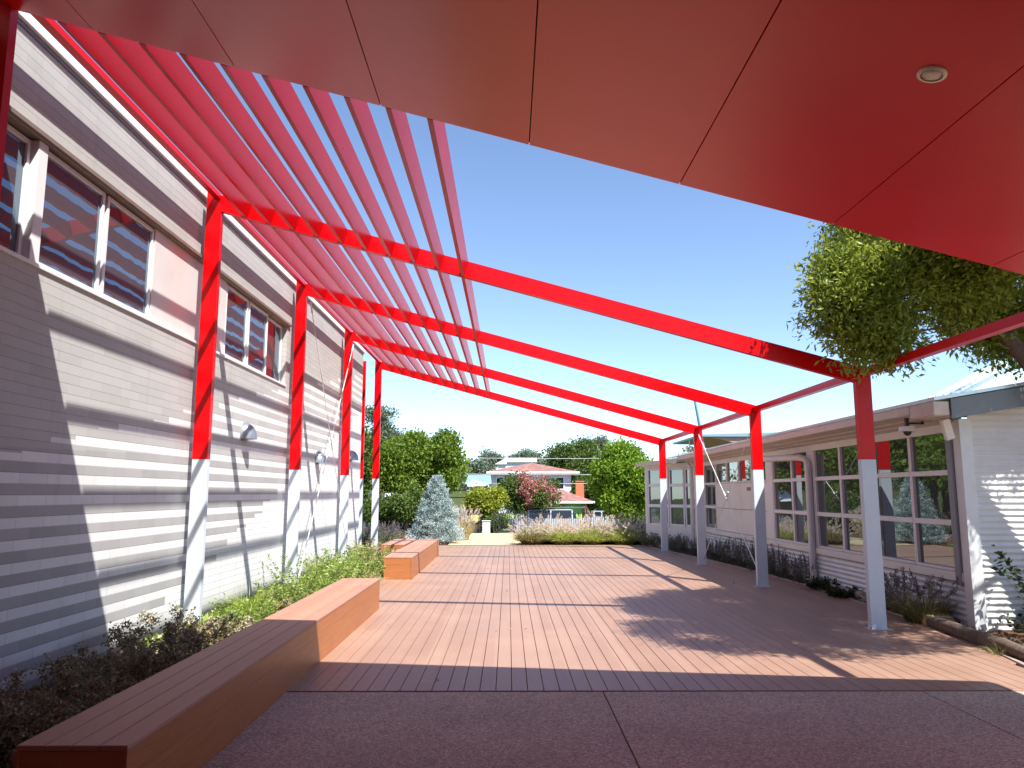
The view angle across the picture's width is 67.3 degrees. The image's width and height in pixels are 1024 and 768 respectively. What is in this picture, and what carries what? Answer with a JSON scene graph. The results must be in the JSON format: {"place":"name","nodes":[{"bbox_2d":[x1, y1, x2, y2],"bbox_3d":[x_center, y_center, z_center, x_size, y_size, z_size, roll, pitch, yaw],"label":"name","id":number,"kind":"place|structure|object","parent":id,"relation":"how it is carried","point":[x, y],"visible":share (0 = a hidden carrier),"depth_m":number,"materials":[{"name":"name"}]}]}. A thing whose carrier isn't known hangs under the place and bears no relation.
{"place":"outdoors","nodes":[
{"label":"outdoors","id":0,"kind":"place"},
{"bbox_2d":[0,578,382,767],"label":"garden bed","id":1,"kind":"object","parent":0,"point":[49,686],"visible":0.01,"depth_m":6.41,"materials":[{"name":"soil"}]},
{"bbox_2d":[0,714,39,767],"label":"garden plant","id":2,"kind":"object","parent":1,"relation":"on","point":[7,744],"visible":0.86,"depth_m":4.15,"materials":[{"name":"green plant"}]},
{"bbox_2d":[0,660,110,734],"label":"dried shrub","id":3,"kind":"object","parent":1,"relation":"on","point":[69,679],"visible":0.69,"depth_m":5.18,"materials":[{"name":"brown plant"}]},
{"bbox_2d":[0,691,110,767],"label":"dried shrub","id":4,"kind":"object","parent":1,"relation":"on","point":[64,712],"visible":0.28,"depth_m":4.56,"materials":[{"name":"brown plant"}]},
{"bbox_2d":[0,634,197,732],"bbox_3d":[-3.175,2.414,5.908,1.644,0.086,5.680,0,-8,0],"label":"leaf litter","id":5,"kind":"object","parent":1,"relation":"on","point":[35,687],"visible":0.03,"depth_m":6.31,"materials":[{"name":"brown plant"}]},
{"bbox_2d":[31,639,171,691],"bbox_3d":[-3.288,2.268,6.202,0.917,0.458,1.067,-5,-9,31],"label":"dried shrub","id":6,"kind":"object","parent":1,"relation":"on","point":[118,665],"visible":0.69,"depth_m":6.16,"materials":[{"name":"brown plant"}]},
{"bbox_2d":[65,673,141,713],"bbox_3d":[-2.714,2.236,5.463,0.899,0.315,0.755,0,-8,0],"label":"dried shrub","id":7,"kind":"object","parent":1,"relation":"on","point":[121,686],"visible":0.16,"depth_m":5.50,"materials":[{"name":"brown plant"}]},
{"bbox_2d":[98,602,230,665],"bbox_3d":[-3.258,2.366,7.297,1.161,0.574,0.992,-5,-9,30],"label":"dried shrub","id":8,"kind":"object","parent":1,"relation":"on","point":[170,629],"visible":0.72,"depth_m":7.13,"materials":[{"name":"brown plant"}]},
{"bbox_2d":[121,634,207,682],"bbox_3d":[-2.800,2.337,6.455,0.819,0.392,0.968,0,-8,0],"label":"dried shrub","id":9,"kind":"object","parent":1,"relation":"on","point":[181,654],"visible":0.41,"depth_m":6.24,"materials":[{"name":"brown plant"}]},
{"bbox_2d":[173,611,256,650],"bbox_3d":[-2.823,2.455,7.484,0.928,0.449,0.885,0,-8,0],"label":"dried shrub","id":10,"kind":"object","parent":1,"relation":"on","point":[236,627],"visible":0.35,"depth_m":7.57,"materials":[{"name":"brown plant"}]},
{"bbox_2d":[218,583,278,612],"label":"ornamental grass","id":11,"kind":"object","parent":1,"relation":"on","point":[253,601],"depth_m":10.38,"materials":[{"name":"green plant"}]},
{"bbox_2d":[208,591,290,622],"bbox_3d":[-3.367,2.785,9.607,0.843,0.393,0.941,-7,-10,39],"label":"garden plant","id":12,"kind":"object","parent":1,"relation":"on","point":[259,607],"visible":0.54,"depth_m":9.62,"materials":[{"name":"green plant"}]},
{"bbox_2d":[135,547,383,648],"bbox_3d":[-3.218,3.791,15.708,1.746,0.155,15.969,0,-8,0],"label":"bed ground cover","id":13,"kind":"object","parent":1,"relation":"on","point":[257,595],"visible":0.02,"depth_m":11.12,"materials":[{"name":"green plant"}]},
{"bbox_2d":[253,569,322,603],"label":"garden plant","id":14,"kind":"object","parent":1,"relation":"on","point":[299,587],"visible":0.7,"depth_m":10.88,"materials":[{"name":"green plant"}]},
{"bbox_2d":[261,552,351,592],"bbox_3d":[-3.248,2.997,12.279,1.237,0.726,1.343,-6,-10,38],"label":"garden plant","id":15,"kind":"object","parent":1,"relation":"on","point":[327,574],"visible":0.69,"depth_m":12.31,"materials":[{"name":"green plant"}]},
{"bbox_2d":[298,550,366,579],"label":"garden plant","id":16,"kind":"object","parent":1,"relation":"on","point":[344,560],"visible":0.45,"depth_m":13.70,"materials":[{"name":"green plant"}]},
{"bbox_2d":[309,560,373,581],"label":"garden plant","id":17,"kind":"object","parent":1,"relation":"on","point":[358,574],"visible":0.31,"depth_m":12.94,"materials":[{"name":"green plant"}]},
{"bbox_2d":[314,546,380,573],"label":"garden plant","id":18,"kind":"object","parent":1,"relation":"on","point":[356,558],"visible":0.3,"depth_m":14.99,"materials":[{"name":"green plant"}]},
{"bbox_2d":[336,558,387,577],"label":"garden plant","id":19,"kind":"object","parent":1,"relation":"on","point":[379,570],"visible":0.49,"depth_m":14.02,"materials":[{"name":"green plant"}]},
{"bbox_2d":[333,541,395,563],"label":"garden plant","id":20,"kind":"object","parent":1,"relation":"on","point":[355,550],"visible":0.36,"depth_m":16.54,"materials":[{"name":"green plant"}]},
{"bbox_2d":[362,520,408,548],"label":"lavender bush","id":21,"kind":"object","parent":1,"relation":"on","point":[381,536],"visible":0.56,"depth_m":22.31,"materials":[{"name":"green plant"}]},
{"bbox_2d":[381,539,415,553],"bbox_3d":[-2.828,4.164,19.347,0.552,0.401,2.318,0,-8,0],"label":"bench","id":22,"kind":"object","parent":1,"relation":"on","point":[398,543],"visible":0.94,"depth_m":18.61,"materials":[{"name":"wood"}]},
{"bbox_2d":[446,505,481,539],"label":"ornamental grass","id":23,"kind":"object","parent":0,"point":[468,529],"depth_m":26.84,"materials":[{"name":"plant"}]},
{"bbox_2d":[448,533,521,544],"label":"sand path","id":24,"kind":"structure","parent":0,"point":[490,539],"depth_m":26.62,"materials":[{"name":"beige sand"}]},
{"bbox_2d":[365,484,629,545],"bbox_3d":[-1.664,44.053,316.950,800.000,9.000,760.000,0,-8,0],"label":"ground","id":25,"kind":"structure","parent":0,"point":[457,499],"depth_m":165.65,"materials":[{"name":"green plant"}]},
{"bbox_2d":[0,11,365,696],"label":"block building","id":26,"kind":"structure","parent":25,"relation":"on","point":[102,215],"depth_m":7.86,"materials":[{"name":"brick"}]},
{"bbox_2d":[0,124,30,254],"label":"window","id":27,"kind":"structure","parent":26,"relation":"in","point":[17,147],"depth_m":6.27,"materials":[{"name":"glass"}]},
{"bbox_2d":[38,151,105,292],"bbox_3d":[-4.025,-1.439,7.022,0.050,1.034,1.000,0,-8,0],"label":"window","id":28,"kind":"structure","parent":26,"relation":"in","point":[74,207],"depth_m":7.03,"materials":[{"name":"glass"}]},
{"bbox_2d":[98,195,153,316],"bbox_3d":[-4.031,-1.291,8.061,0.050,1.034,1.000,0,-8,0],"label":"window","id":29,"kind":"structure","parent":26,"relation":"in","point":[127,241],"depth_m":8.02,"materials":[{"name":"glass"}]},
{"bbox_2d":[223,284,248,364],"bbox_3d":[-4.047,-0.838,11.249,0.050,1.034,0.920,0,-8,0],"label":"window","id":30,"kind":"structure","parent":26,"relation":"in","point":[237,306],"depth_m":11.26,"materials":[{"name":"glass"}]},
{"bbox_2d":[240,422,256,440],"bbox_3d":[-3.889,0.708,11.444,0.200,0.280,0.320,0,-8,0],"label":"wall lamp","id":31,"kind":"object","parent":26,"relation":"attached to","point":[247,431],"visible":1,"depth_m":11.34,"materials":[{"name":"metal"}]},
{"bbox_2d":[246,301,267,374],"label":"window","id":32,"kind":"structure","parent":26,"relation":"in","point":[257,331],"depth_m":12.20,"materials":[{"name":"glass"}]},
{"bbox_2d":[266,317,281,381],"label":"window","id":33,"kind":"structure","parent":26,"relation":"in","point":[274,338],"depth_m":13.23,"materials":[{"name":"glass"}]},
{"bbox_2d":[362,421,382,519],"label":"round tree","id":34,"kind":"object","parent":25,"relation":"on","point":[368,444],"visible":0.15,"depth_m":45.03,"materials":[{"name":"green plant"}]},
{"bbox_2d":[362,491,395,532],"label":"green hedge","id":35,"kind":"object","parent":25,"relation":"on","point":[366,514],"visible":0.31,"depth_m":36.05,"materials":[{"name":"green plant"}]},
{"bbox_2d":[364,401,403,499],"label":"gum tree","id":36,"kind":"object","parent":25,"relation":"on","point":[388,431],"visible":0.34,"depth_m":59.81,"materials":[{"name":"green plant"}]},
{"bbox_2d":[364,435,433,530],"bbox_3d":[-5.735,5.291,39.619,3.783,5.335,3.682,0,-8,0],"label":"round tree","id":37,"kind":"object","parent":25,"relation":"on","point":[397,472],"visible":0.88,"depth_m":38.97,"materials":[{"name":"green plant"}]},
{"bbox_2d":[378,484,429,533],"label":"shrub","id":38,"kind":"object","parent":25,"relation":"on","point":[399,508],"visible":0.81,"depth_m":34.99,"materials":[{"name":"green plant"}]},
{"bbox_2d":[369,534,448,544],"bbox_3d":[-5.620,5.509,27.277,7.050,0.040,6.380,0,-8,0],"label":"garden bed","id":39,"kind":"object","parent":25,"relation":"on","point":[442,543],"depth_m":27.05,"materials":[{"name":"green soil"}]},
{"bbox_2d":[404,474,465,542],"bbox_3d":[-2.452,4.132,25.358,2.189,2.355,2.229,0,-8,0],"label":"blue spruce","id":40,"kind":"object","parent":39,"relation":"on","point":[437,493],"visible":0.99,"depth_m":25.04,"materials":[{"name":"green plant"}]},
{"bbox_2d":[386,424,472,530],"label":"round tree","id":41,"kind":"object","parent":25,"relation":"on","point":[442,450],"visible":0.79,"depth_m":40.02,"materials":[{"name":"green plant"}]},
{"bbox_2d":[460,456,493,485],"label":"distant tree","id":42,"kind":"object","parent":25,"relation":"on","point":[480,468],"visible":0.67,"depth_m":167.57,"materials":[{"name":"green plant"}]},
{"bbox_2d":[465,475,493,500],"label":"grey roofed house","id":43,"kind":"structure","parent":25,"relation":"on","point":[479,480],"depth_m":65.92,"materials":[{"name":"metal"}]},
{"bbox_2d":[458,483,509,520],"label":"yellow shrub","id":44,"kind":"object","parent":25,"relation":"on","point":[489,499],"visible":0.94,"depth_m":44.56,"materials":[{"name":"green plant"}]},
{"bbox_2d":[477,446,506,480],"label":"distant tree","id":45,"kind":"object","parent":25,"relation":"on","point":[494,457],"visible":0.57,"depth_m":198.54,"materials":[{"name":"green plant"}]},
{"bbox_2d":[481,511,511,532],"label":"green hedge","id":46,"kind":"object","parent":25,"relation":"on","point":[502,521],"visible":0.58,"depth_m":41.10,"materials":[{"name":"green plant"}]},
{"bbox_2d":[480,548,543,689],"bbox_3d":[1.349,3.801,15.159,7.580,0.001,17.928,0,-8,0],"label":"deck substrate","id":47,"kind":"object","parent":25,"relation":"on","point":[510,634],"depth_m":8.79,"materials":[{"name":"brown wood"}]},
{"bbox_2d":[287,545,1023,693],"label":"timber deck","id":48,"kind":"structure","parent":47,"relation":"on","point":[657,619],"depth_m":8.67,"materials":[{"name":"brown wood"}]},
{"bbox_2d":[383,539,438,579],"bbox_3d":[-2.151,3.852,17.226,0.532,0.421,5.704,0,-8,0],"label":"bench","id":49,"kind":"object","parent":48,"relation":"on","point":[411,561],"visible":1,"depth_m":15.00,"materials":[{"name":"wood"}]},
{"bbox_2d":[0,2,1023,629],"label":"pergola","id":50,"kind":"object","parent":48,"relation":"on","point":[164,90],"visible":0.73,"depth_m":9.55,"materials":[{"name":"metal"}]},
{"bbox_2d":[495,459,536,468],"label":"white roofed building","id":51,"kind":"structure","parent":25,"relation":"on","point":[505,463],"depth_m":109.39,"materials":[{"name":"paint"}]},
{"bbox_2d":[513,445,544,464],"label":"distant tree","id":52,"kind":"object","parent":25,"relation":"on","point":[525,453],"visible":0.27,"depth_m":183.46,"materials":[{"name":"green plant"}]},
{"bbox_2d":[499,469,563,517],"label":"flowering tree","id":53,"kind":"object","parent":25,"relation":"on","point":[525,492],"visible":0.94,"depth_m":48.50,"materials":[{"name":"pink plant"}]},
{"bbox_2d":[493,511,645,532],"bbox_3d":[4.183,6.894,38.334,10.230,1.160,0.060,0,-8,0],"label":"picket fence","id":54,"kind":"object","parent":25,"relation":"on","point":[538,513],"visible":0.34,"depth_m":38.34,"materials":[{"name":"white wood"}]},
{"bbox_2d":[537,434,604,480],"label":"broad tree","id":55,"kind":"object","parent":25,"relation":"on","point":[587,448],"visible":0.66,"depth_m":86.53,"materials":[{"name":"green plant"}]},
{"bbox_2d":[567,467,601,510],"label":"tree","id":56,"kind":"object","parent":25,"relation":"on","point":[590,506],"visible":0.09,"depth_m":77.64,"materials":[{"name":"green plant"}]},
{"bbox_2d":[583,436,653,525],"bbox_3d":[5.534,5.024,37.592,4.137,5.062,4.152,0,-8,0],"label":"round tree","id":57,"kind":"object","parent":25,"relation":"on","point":[616,480],"visible":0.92,"depth_m":36.82,"materials":[{"name":"green plant"}]},
{"bbox_2d":[644,463,696,547],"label":"building wing","id":58,"kind":"structure","parent":25,"relation":"on","point":[678,501],"depth_m":23.21,"materials":[{"name":"white paint"}]},
{"bbox_2d":[647,468,669,525],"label":"window","id":59,"kind":"structure","parent":58,"relation":"in","point":[652,474],"depth_m":23.80,"materials":[{"name":"glass"}]},
{"bbox_2d":[668,468,685,526],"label":"window","id":60,"kind":"structure","parent":58,"relation":"in","point":[677,512],"depth_m":23.08,"materials":[{"name":"glass"}]},
{"bbox_2d":[684,467,695,526],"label":"window","id":61,"kind":"structure","parent":58,"relation":"in","point":[686,470],"depth_m":22.71,"materials":[{"name":"white metal"}]},
{"bbox_2d":[673,432,776,447],"bbox_3d":[9.331,4.249,32.272,4.000,4.070,5.000,0,-8,0],"label":"roof canopy","id":62,"kind":"object","parent":25,"relation":"on","point":[712,440],"visible":0.2,"depth_m":30.15,"materials":[{"name":"white metal"}]},
{"bbox_2d":[635,358,1023,631],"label":"classroom building","id":63,"kind":"structure","parent":25,"relation":"on","point":[951,510],"depth_m":10.43,"materials":[{"name":"beige paint"}]},
{"bbox_2d":[686,462,695,547],"bbox_3d":[5.170,3.518,22.253,0.222,2.557,0.136,0,-8,0],"label":"downpipe","id":64,"kind":"object","parent":63,"relation":"attached to","point":[691,485],"visible":0.9,"depth_m":22.23,"materials":[{"name":"plastic"}]},
{"bbox_2d":[703,465,717,529],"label":"window","id":65,"kind":"structure","parent":63,"relation":"in","point":[709,474],"depth_m":21.01,"materials":[{"name":"clear glass"}]},
{"bbox_2d":[715,463,726,483],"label":"window","id":66,"kind":"structure","parent":63,"relation":"in","point":[720,469],"depth_m":19.93,"materials":[{"name":"clear glass"}]},
{"bbox_2d":[726,461,737,482],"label":"window","id":67,"kind":"structure","parent":63,"relation":"in","point":[731,467],"depth_m":18.95,"materials":[{"name":"clear glass"}]},
{"bbox_2d":[738,459,751,482],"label":"window","id":68,"kind":"structure","parent":63,"relation":"in","point":[744,467],"depth_m":17.99,"materials":[{"name":"clear glass"}]},
{"bbox_2d":[772,454,794,542],"bbox_3d":[5.438,2.280,15.381,0.082,1.705,1.080,0,-8,0],"label":"window","id":69,"kind":"structure","parent":63,"relation":"in","point":[781,470],"depth_m":15.44,"materials":[{"name":"clear glass"}]},
{"bbox_2d":[763,454,816,578],"bbox_3d":[5.123,2.407,14.550,0.190,2.590,1.733,2,-8,-14],"label":"downpipe","id":70,"kind":"object","parent":63,"relation":"attached to","point":[805,460],"visible":0.72,"depth_m":13.79,"materials":[{"name":"plastic"}]},
{"bbox_2d":[790,452,808,545],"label":"window","id":71,"kind":"structure","parent":63,"relation":"in","point":[797,467],"depth_m":14.59,"materials":[{"name":"clear glass"}]},
{"bbox_2d":[813,447,844,551],"bbox_3d":[5.450,1.970,13.203,0.082,1.705,1.080,0,-8,0],"label":"window","id":72,"kind":"structure","parent":63,"relation":"in","point":[829,517],"depth_m":13.25,"materials":[{"name":"clear glass"}]},
{"bbox_2d":[838,445,863,554],"bbox_3d":[5.455,1.815,12.114,0.082,1.705,1.120,0,-8,0],"label":"window","id":73,"kind":"structure","parent":63,"relation":"in","point":[848,458],"depth_m":12.39,"materials":[{"name":"clear glass"}]},
{"bbox_2d":[875,438,916,563],"bbox_3d":[5.461,1.657,11.000,0.082,1.705,1.130,0,-8,0],"label":"window","id":74,"kind":"structure","parent":63,"relation":"in","point":[898,540],"depth_m":10.95,"materials":[{"name":"clear glass"}]},
{"bbox_2d":[899,418,923,435],"bbox_3d":[5.139,0.513,9.802,0.420,0.296,0.200,0,-8,0],"label":"security camera","id":75,"kind":"object","parent":63,"relation":"attached to","point":[907,430],"visible":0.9,"depth_m":9.77,"materials":[{"name":"white paint"}]},
{"bbox_2d":[908,433,954,570],"bbox_3d":[5.467,1.512,9.980,0.082,1.705,0.930,0,-8,0],"label":"window","id":76,"kind":"structure","parent":63,"relation":"in","point":[927,453],"depth_m":10.05,"materials":[{"name":"clear glass"}]},
{"bbox_2d":[939,416,954,440],"bbox_3d":[5.285,0.535,9.351,0.180,0.308,0.109,0,-8,0],"label":"floodlight","id":77,"kind":"object","parent":63,"relation":"attached to","point":[946,428],"visible":0.91,"depth_m":9.32,"materials":[{"name":"beige paint"}]},
{"bbox_2d":[642,544,1023,667],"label":"deck edging","id":78,"kind":"object","parent":25,"relation":"on","point":[1020,663],"visible":0.22,"depth_m":11.86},
{"bbox_2d":[652,546,1023,661],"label":"garden bed","id":79,"kind":"object","parent":25,"relation":"on","point":[1015,635],"visible":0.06,"depth_m":8.94,"materials":[{"name":"brown soil"}]},
{"bbox_2d":[633,530,658,545],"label":"garden plant","id":80,"kind":"object","parent":79,"relation":"on","point":[647,540],"visible":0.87,"depth_m":23.37,"materials":[{"name":"green plant"}]},
{"bbox_2d":[669,535,688,552],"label":"salvia plant","id":81,"kind":"object","parent":79,"relation":"on","point":[683,545],"visible":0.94,"depth_m":21.11,"materials":[{"name":"green plant"}]},
{"bbox_2d":[715,536,744,563],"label":"salvia plant","id":82,"kind":"object","parent":79,"relation":"on","point":[726,552],"visible":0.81,"depth_m":17.85,"materials":[{"name":"green plant"}]},
{"bbox_2d":[729,537,755,566],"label":"salvia plant","id":83,"kind":"object","parent":79,"relation":"on","point":[744,560],"visible":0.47,"depth_m":16.86,"materials":[{"name":"green plant"}]},
{"bbox_2d":[767,543,786,574],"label":"salvia plant","id":84,"kind":"object","parent":79,"relation":"on","point":[773,566],"visible":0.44,"depth_m":15.24,"materials":[{"name":"green plant"}]},
{"bbox_2d":[770,549,801,578],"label":"salvia plant","id":85,"kind":"object","parent":79,"relation":"on","point":[783,565],"visible":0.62,"depth_m":14.48,"materials":[{"name":"green plant"}]},
{"bbox_2d":[780,551,817,583],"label":"salvia plant","id":86,"kind":"object","parent":79,"relation":"on","point":[797,571],"visible":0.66,"depth_m":13.91,"materials":[{"name":"green plant"}]},
{"bbox_2d":[800,575,840,588],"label":"garden plant","id":87,"kind":"object","parent":79,"relation":"on","point":[815,583],"visible":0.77,"depth_m":12.83,"materials":[{"name":"green plant"}]},
{"bbox_2d":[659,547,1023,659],"bbox_3d":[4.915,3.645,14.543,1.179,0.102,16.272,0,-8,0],"label":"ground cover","id":88,"kind":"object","parent":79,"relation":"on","point":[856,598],"visible":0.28,"depth_m":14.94,"materials":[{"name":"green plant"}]},
{"bbox_2d":[822,585,864,598],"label":"garden plant","id":89,"kind":"object","parent":79,"relation":"on","point":[835,592],"visible":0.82,"depth_m":11.88,"materials":[{"name":"green plant"}]},
{"bbox_2d":[883,568,926,613],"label":"ornamental grass","id":90,"kind":"object","parent":79,"relation":"on","point":[886,579],"depth_m":10.34,"materials":[{"name":"plant"}]},
{"bbox_2d":[884,566,963,623],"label":"ornamental grass","id":91,"kind":"object","parent":79,"relation":"on","point":[911,611],"depth_m":9.55,"materials":[{"name":"green plant"}]},
{"bbox_2d":[926,616,1023,661],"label":"log","id":92,"kind":"object","parent":79,"relation":"on","point":[974,636],"visible":0.94,"depth_m":8.20,"materials":[{"name":"brown wood"}]},
{"bbox_2d":[988,544,1023,608],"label":"leafy shrub","id":93,"kind":"object","parent":79,"relation":"on","point":[1001,554],"visible":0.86,"depth_m":8.84,"materials":[{"name":"green plant"}]},
{"bbox_2d":[786,221,1023,385],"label":"overhanging tree","id":94,"kind":"object","parent":25,"relation":"on","point":[862,288],"visible":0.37,"depth_m":8.61,"materials":[{"name":"green plant"}]},
{"bbox_2d":[0,691,1023,767],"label":"concrete paving","id":95,"kind":"structure","parent":0,"point":[924,729],"depth_m":5.24,"materials":[{"name":"grey concrete"}]},
{"bbox_2d":[13,578,379,767],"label":"bench","id":96,"kind":"object","parent":95,"relation":"on","point":[201,709],"visible":1,"depth_m":4.87,"materials":[{"name":"wood"}]},
{"bbox_2d":[0,0,1023,274],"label":"canopy","id":97,"kind":"object","parent":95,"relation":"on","point":[836,112],"visible":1,"depth_m":4.54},
{"bbox_2d":[916,66,947,82],"bbox_3d":[2.011,-1.481,3.686,0.132,0.010,0.132,15,-8,2],"label":"downlight","id":98,"kind":"object","parent":97,"relation":"attached to","point":[930,73],"visible":1,"depth_m":3.68,"materials":[{"name":"silver metal"}]},
{"bbox_2d":[506,515,554,544],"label":"ornamental grass","id":99,"kind":"object","parent":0,"point":[529,536],"depth_m":24.26,"materials":[{"name":"plant"}]},
{"bbox_2d":[55,20,1020,481],"label":"sky","id":100,"kind":"structure","parent":0,"point":[714,260],"materials":[{"name":"blue"}]},
{"bbox_2d":[486,463,594,516],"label":"red roofed house","id":101,"kind":"structure","parent":0,"point":[569,498],"depth_m":75.26,"materials":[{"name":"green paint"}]},
{"bbox_2d":[540,516,589,544],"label":"ornamental grass","id":102,"kind":"object","parent":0,"point":[560,539],"depth_m":24.27,"materials":[{"name":"plant"}]},
{"bbox_2d":[569,515,618,544],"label":"ornamental grass","id":103,"kind":"object","parent":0,"point":[589,538],"depth_m":24.27,"materials":[{"name":"plant"}]},
{"bbox_2d":[579,511,637,543],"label":"ornamental grass","id":104,"kind":"object","parent":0,"point":[608,530],"depth_m":24.76,"materials":[{"name":"plant"}]},
{"bbox_2d":[597,515,645,544],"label":"ornamental grass","id":105,"kind":"object","parent":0,"point":[629,538],"depth_m":24.26,"materials":[{"name":"plant"}]},
{"bbox_2d":[614,512,645,543],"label":"ornamental grass","id":106,"kind":"object","parent":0,"point":[639,528],"depth_m":24.89,"materials":[{"name":"plant"}]},
{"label":"road","id":107,"kind":"structure","parent":0,"visible":0},
{"bbox_2d":[503,506,586,532],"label":"parked car","id":108,"kind":"object","parent":107,"relation":"on","point":[545,517],"visible":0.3,"depth_m":48.43,"materials":[{"name":"white metal"}]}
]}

